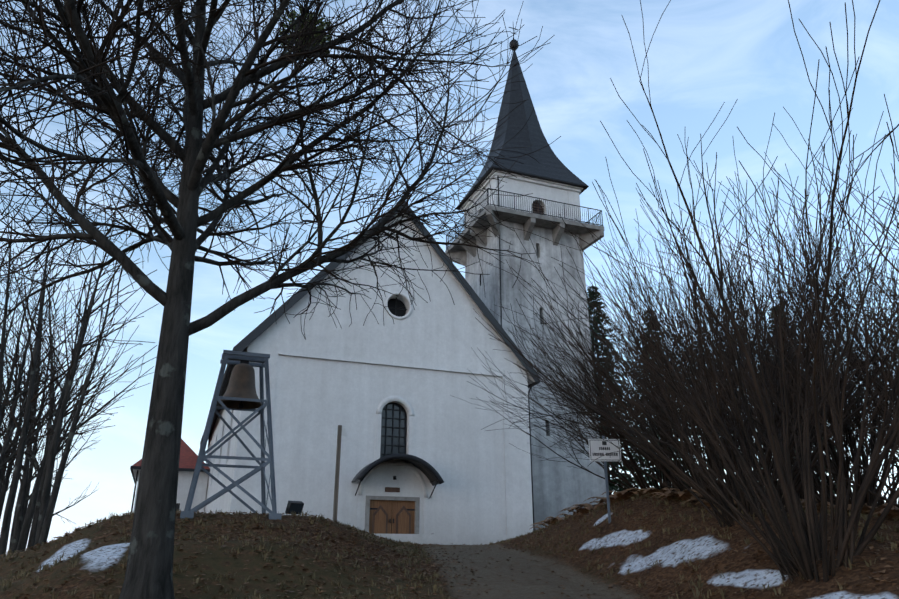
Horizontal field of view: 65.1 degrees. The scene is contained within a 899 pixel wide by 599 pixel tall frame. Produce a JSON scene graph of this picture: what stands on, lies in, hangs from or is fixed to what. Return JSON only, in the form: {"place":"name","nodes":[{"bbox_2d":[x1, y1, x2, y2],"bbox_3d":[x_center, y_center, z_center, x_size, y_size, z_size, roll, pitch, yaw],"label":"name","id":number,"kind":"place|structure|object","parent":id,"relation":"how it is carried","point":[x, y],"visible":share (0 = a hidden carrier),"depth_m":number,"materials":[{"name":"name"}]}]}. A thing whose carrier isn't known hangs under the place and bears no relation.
{"place":"outdoors","nodes":[
{"label":"outdoors","id":0,"kind":"place"},
{"bbox_2d":[0,494,898,598],"bbox_3d":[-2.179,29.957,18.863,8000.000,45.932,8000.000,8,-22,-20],"label":"ground","id":1,"kind":"structure","parent":0,"point":[708,547],"depth_m":11.08,"materials":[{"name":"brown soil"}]},
{"bbox_2d":[0,271,47,423],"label":"tree","id":2,"kind":"object","parent":1,"relation":"on","point":[14,335],"visible":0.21,"depth_m":37.57,"materials":[{"name":"brown plant"}]},
{"bbox_2d":[0,304,49,492],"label":"tree","id":3,"kind":"object","parent":1,"relation":"on","point":[4,472],"visible":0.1,"depth_m":43.61,"materials":[{"name":"brown plant"}]},
{"bbox_2d":[0,241,62,466],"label":"tree","id":4,"kind":"object","parent":1,"relation":"on","point":[13,318],"visible":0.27,"depth_m":33.18,"materials":[{"name":"brown plant"}]},
{"bbox_2d":[0,230,91,553],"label":"tree","id":5,"kind":"object","parent":1,"relation":"on","point":[19,516],"visible":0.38,"depth_m":29.98,"materials":[{"name":"brown plant"}]},
{"bbox_2d":[0,222,96,459],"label":"tree","id":6,"kind":"object","parent":1,"relation":"on","point":[12,373],"visible":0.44,"depth_m":26.60,"materials":[{"name":"brown plant"}]},
{"bbox_2d":[1,281,96,529],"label":"tree","id":7,"kind":"object","parent":1,"relation":"on","point":[30,476],"visible":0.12,"depth_m":38.19,"materials":[{"name":"brown plant"}]},
{"bbox_2d":[0,258,100,518],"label":"tree","id":8,"kind":"object","parent":1,"relation":"on","point":[5,481],"visible":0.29,"depth_m":32.06,"materials":[{"name":"brown plant"}]},
{"bbox_2d":[0,207,106,482],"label":"tree","id":9,"kind":"object","parent":1,"relation":"on","point":[14,406],"visible":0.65,"depth_m":26.02,"materials":[{"name":"brown plant"}]},
{"bbox_2d":[7,285,99,554],"bbox_3d":[-20.655,6.256,35.779,3.746,16.601,4.893,-12,-24,29],"label":"tree","id":10,"kind":"object","parent":1,"relation":"on","point":[15,512],"visible":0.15,"depth_m":35.25,"materials":[{"name":"brown plant"}]},
{"bbox_2d":[0,182,113,472],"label":"tree","id":11,"kind":"object","parent":1,"relation":"on","point":[23,391],"visible":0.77,"depth_m":23.87,"materials":[{"name":"brown plant"}]},
{"bbox_2d":[23,336,110,522],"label":"tree","id":12,"kind":"object","parent":1,"relation":"on","point":[76,502],"visible":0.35,"depth_m":50.72,"materials":[{"name":"brown plant"}]},
{"bbox_2d":[5,216,131,546],"bbox_3d":[-16.741,3.828,30.032,5.879,16.212,3.981,8,-22,-20],"label":"tree","id":13,"kind":"object","parent":1,"relation":"on","point":[50,413],"visible":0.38,"depth_m":30.67,"materials":[{"name":"brown plant"}]},
{"bbox_2d":[0,196,143,556],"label":"tree","id":14,"kind":"object","parent":1,"relation":"on","point":[5,528],"visible":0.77,"depth_m":20.24,"materials":[{"name":"brown plant"}]},
{"bbox_2d":[3,272,144,503],"bbox_3d":[-15.457,4.696,28.794,4.963,13.312,3.042,8,-22,-20],"label":"tree","id":15,"kind":"object","parent":1,"relation":"on","point":[31,461],"visible":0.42,"depth_m":29.21,"materials":[{"name":"brown plant"}]},
{"bbox_2d":[1,202,153,552],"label":"tree","id":16,"kind":"object","parent":1,"relation":"on","point":[24,534],"visible":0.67,"depth_m":25.74,"materials":[{"name":"brown plant"}]},
{"bbox_2d":[25,211,139,549],"bbox_3d":[-12.299,2.625,22.822,3.174,12.445,3.818,8,-22,-20],"label":"tree","id":17,"kind":"object","parent":1,"relation":"on","point":[31,542],"visible":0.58,"depth_m":22.11,"materials":[{"name":"brown plant"}]},
{"bbox_2d":[38,246,140,545],"bbox_3d":[-8.784,2.103,17.646,1.472,8.581,2.605,14,-24,-32],"label":"tree","id":18,"kind":"object","parent":1,"relation":"on","point":[51,507],"visible":0.9,"depth_m":16.71,"materials":[{"name":"brown plant"}]},
{"bbox_2d":[25,214,158,546],"bbox_3d":[-10.165,2.325,19.954,3.610,10.257,3.110,8,-22,-20],"label":"tree","id":19,"kind":"object","parent":1,"relation":"on","point":[47,480],"visible":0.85,"depth_m":19.45,"materials":[{"name":"brown plant"}]},
{"bbox_2d":[130,439,209,512],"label":"house","id":20,"kind":"structure","parent":1,"relation":"on","point":[188,459],"depth_m":40.79,"materials":[{"name":"white paint"}]},
{"bbox_2d":[180,350,281,519],"bbox_3d":[-4.636,2.967,15.342,1.920,3.580,1.920,8,-22,-20],"label":"bell frame","id":21,"kind":"object","parent":1,"relation":"on","point":[240,394],"visible":0.94,"depth_m":15.41,"materials":[{"name":"metal"}]},
{"bbox_2d":[0,0,560,598],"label":"tree","id":22,"kind":"object","parent":1,"relation":"on","point":[150,566],"visible":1,"depth_m":10.81,"materials":[{"name":"brown plant"}]},
{"bbox_2d":[278,4,332,64],"bbox_3d":[-2.991,-5.533,14.725,1.177,1.224,1.222,8,-22,-20],"label":"mistletoe","id":23,"kind":"object","parent":22,"relation":"attached to","point":[294,17],"visible":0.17,"depth_m":14.54,"materials":[{"name":"green plant"}]},
{"bbox_2d":[285,500,303,513],"bbox_3d":[-3.527,4.800,16.032,0.380,0.417,0.237,17,-26,-38],"label":"floodlight","id":24,"kind":"object","parent":1,"relation":"on","point":[295,506],"visible":0.77,"depth_m":15.99,"materials":[{"name":"grey metal"}]},
{"bbox_2d":[333,425,345,521],"bbox_3d":[-2.787,4.464,17.835,0.205,2.550,0.095,8,-22,-20],"label":"wood post","id":25,"kind":"object","parent":1,"relation":"on","point":[341,431],"visible":0.82,"depth_m":17.84,"materials":[{"name":"brown"}]},
{"bbox_2d":[204,213,532,535],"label":"church nave","id":26,"kind":"structure","parent":1,"relation":"on","point":[485,488],"depth_m":28.62,"materials":[{"name":"white paint"}]},
{"bbox_2d":[200,202,540,544],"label":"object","id":27,"kind":"object","parent":26,"relation":"attached to","point":[402,512],"visible":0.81,"depth_m":27.65,"materials":[{"name":"white paint"}]},
{"bbox_2d":[0,491,898,598],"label":"grass tufts","id":28,"kind":"object","parent":1,"relation":"on","point":[8,583],"visible":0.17,"depth_m":11.95,"materials":[{"name":"brown plant"}]},
{"bbox_2d":[532,456,606,529],"bbox_3d":[4.152,10.632,35.236,5.880,4.803,5.080,8,-22,-20],"label":"tower base","id":29,"kind":"object","parent":1,"relation":"on","point":[558,486],"visible":0.11,"depth_m":33.67,"materials":[{"name":"white paint"}]},
{"bbox_2d":[465,220,599,458],"bbox_3d":[4.152,2.578,38.247,5.480,12.400,4.680,8,-22,-20],"label":"tower shaft","id":30,"kind":"object","parent":29,"relation":"on","point":[546,250],"visible":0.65,"depth_m":36.97,"materials":[{"name":"white paint"}]},
{"bbox_2d":[469,178,568,219],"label":"tower wall","id":31,"kind":"structure","parent":30,"relation":"on","point":[538,191],"depth_m":39.23,"materials":[{"name":"white paint"}]},
{"bbox_2d":[453,261,734,493],"bbox_3d":[4.179,2.139,19.241,7.373,6.861,6.950,-7,-22,18],"label":"shrub","id":32,"kind":"object","parent":1,"relation":"on","point":[640,479],"visible":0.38,"depth_m":18.56,"materials":[{"name":"brown plant"}]},
{"bbox_2d":[588,436,620,522],"bbox_3d":[3.525,4.056,15.782,0.720,2.000,0.072,1,-21,-3],"label":"sign","id":33,"kind":"object","parent":1,"relation":"on","point":[598,448],"visible":0.85,"depth_m":15.96,"materials":[{"name":"white metal"}]},
{"bbox_2d":[587,282,662,494],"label":"spruce","id":34,"kind":"object","parent":1,"relation":"on","point":[613,487],"visible":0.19,"depth_m":42.31,"materials":[{"name":"green plant"}]},
{"bbox_2d":[618,310,704,491],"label":"spruce","id":35,"kind":"object","parent":1,"relation":"on","point":[648,471],"visible":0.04,"depth_m":40.04,"materials":[{"name":"green plant"}]},
{"bbox_2d":[467,186,862,499],"bbox_3d":[5.579,1.919,18.168,9.184,6.779,8.548,-11,-23,28],"label":"shrub","id":36,"kind":"object","parent":1,"relation":"on","point":[675,483],"visible":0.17,"depth_m":16.70,"materials":[{"name":"brown plant"}]},
{"bbox_2d":[470,235,869,498],"bbox_3d":[6.786,2.102,20.090,10.302,7.528,9.760,-9,-22,22],"label":"shrub","id":37,"kind":"object","parent":1,"relation":"on","point":[637,452],"visible":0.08,"depth_m":18.56,"materials":[{"name":"brown plant"}]},
{"bbox_2d":[475,121,898,526],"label":"shrub","id":38,"kind":"object","parent":1,"relation":"on","point":[716,514],"visible":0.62,"depth_m":11.84,"materials":[{"name":"brown plant"}]},
{"bbox_2d":[486,0,898,581],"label":"shrub","id":39,"kind":"object","parent":1,"relation":"on","point":[810,531],"visible":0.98,"depth_m":8.99,"materials":[{"name":"brown plant"}]},
{"bbox_2d":[495,198,896,510],"bbox_3d":[5.636,1.349,14.813,9.204,6.377,7.693,12,-23,-29],"label":"shrub","id":40,"kind":"object","parent":1,"relation":"on","point":[716,458],"visible":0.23,"depth_m":14.27,"materials":[{"name":"brown plant"}]},
{"bbox_2d":[529,487,898,529],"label":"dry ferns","id":41,"kind":"object","parent":1,"relation":"on","point":[667,493],"visible":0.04,"depth_m":16.15,"materials":[{"name":"brown plant"}]},
{"bbox_2d":[573,190,898,507],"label":"shrub","id":42,"kind":"object","parent":1,"relation":"on","point":[871,498],"visible":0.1,"depth_m":13.90,"materials":[{"name":"brown plant"}]},
{"bbox_2d":[595,195,898,506],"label":"shrub","id":43,"kind":"object","parent":1,"relation":"on","point":[862,473],"visible":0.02,"depth_m":16.05,"materials":[{"name":"brown plant"}]},
{"bbox_2d":[600,280,894,498],"bbox_3d":[8.957,2.417,17.636,8.717,5.486,7.766,14,-25,-33],"label":"shrub","id":44,"kind":"object","parent":1,"relation":"on","point":[800,495],"visible":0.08,"depth_m":17.23,"materials":[{"name":"brown plant"}]},
{"bbox_2d":[616,266,895,486],"bbox_3d":[9.173,2.578,20.927,8.215,7.174,9.046,-9,-22,23],"label":"shrub","id":45,"kind":"object","parent":1,"relation":"on","point":[741,359],"depth_m":20.31,"materials":[{"name":"brown plant"}]},
{"bbox_2d":[639,147,898,507],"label":"shrub","id":46,"kind":"object","parent":1,"relation":"on","point":[876,433],"visible":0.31,"depth_m":11.69,"materials":[{"name":"brown plant"}]},
{"bbox_2d":[674,107,898,430],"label":"shrub","id":47,"kind":"object","parent":1,"relation":"on","point":[881,224],"visible":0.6,"depth_m":9.57,"materials":[{"name":"brown plant"}]},
{"bbox_2d":[769,305,852,494],"bbox_3d":[18.292,6.212,37.508,6.400,13.000,6.608,-15,-25,35],"label":"spruce","id":48,"kind":"object","parent":1,"relation":"on","point":[826,417],"visible":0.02,"depth_m":37.04,"materials":[{"name":"green plant"}]},
{"bbox_2d":[729,324,898,504],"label":"conifer tree","id":49,"kind":"object","parent":1,"relation":"on","point":[883,501],"depth_m":19.19,"materials":[{"name":"green plant"}]},
{"bbox_2d":[784,239,898,480],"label":"conifer tree","id":50,"kind":"object","parent":1,"relation":"on","point":[896,463],"visible":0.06,"depth_m":16.50,"materials":[{"name":"green plant"}]},
{"bbox_2d":[0,0,898,554],"label":"sky","id":51,"kind":"structure","parent":0,"point":[703,55],"materials":[{"name":"blue"}]},
{"bbox_2d":[445,25,604,325],"bbox_3d":[4.152,-3.018,40.340,7.152,32.351,6.352,8,-22,-20],"label":"church steeple","id":52,"kind":"object","parent":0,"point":[550,169],"visible":0.67,"depth_m":39.78,"materials":[{"name":"grey metal"}]}
]}

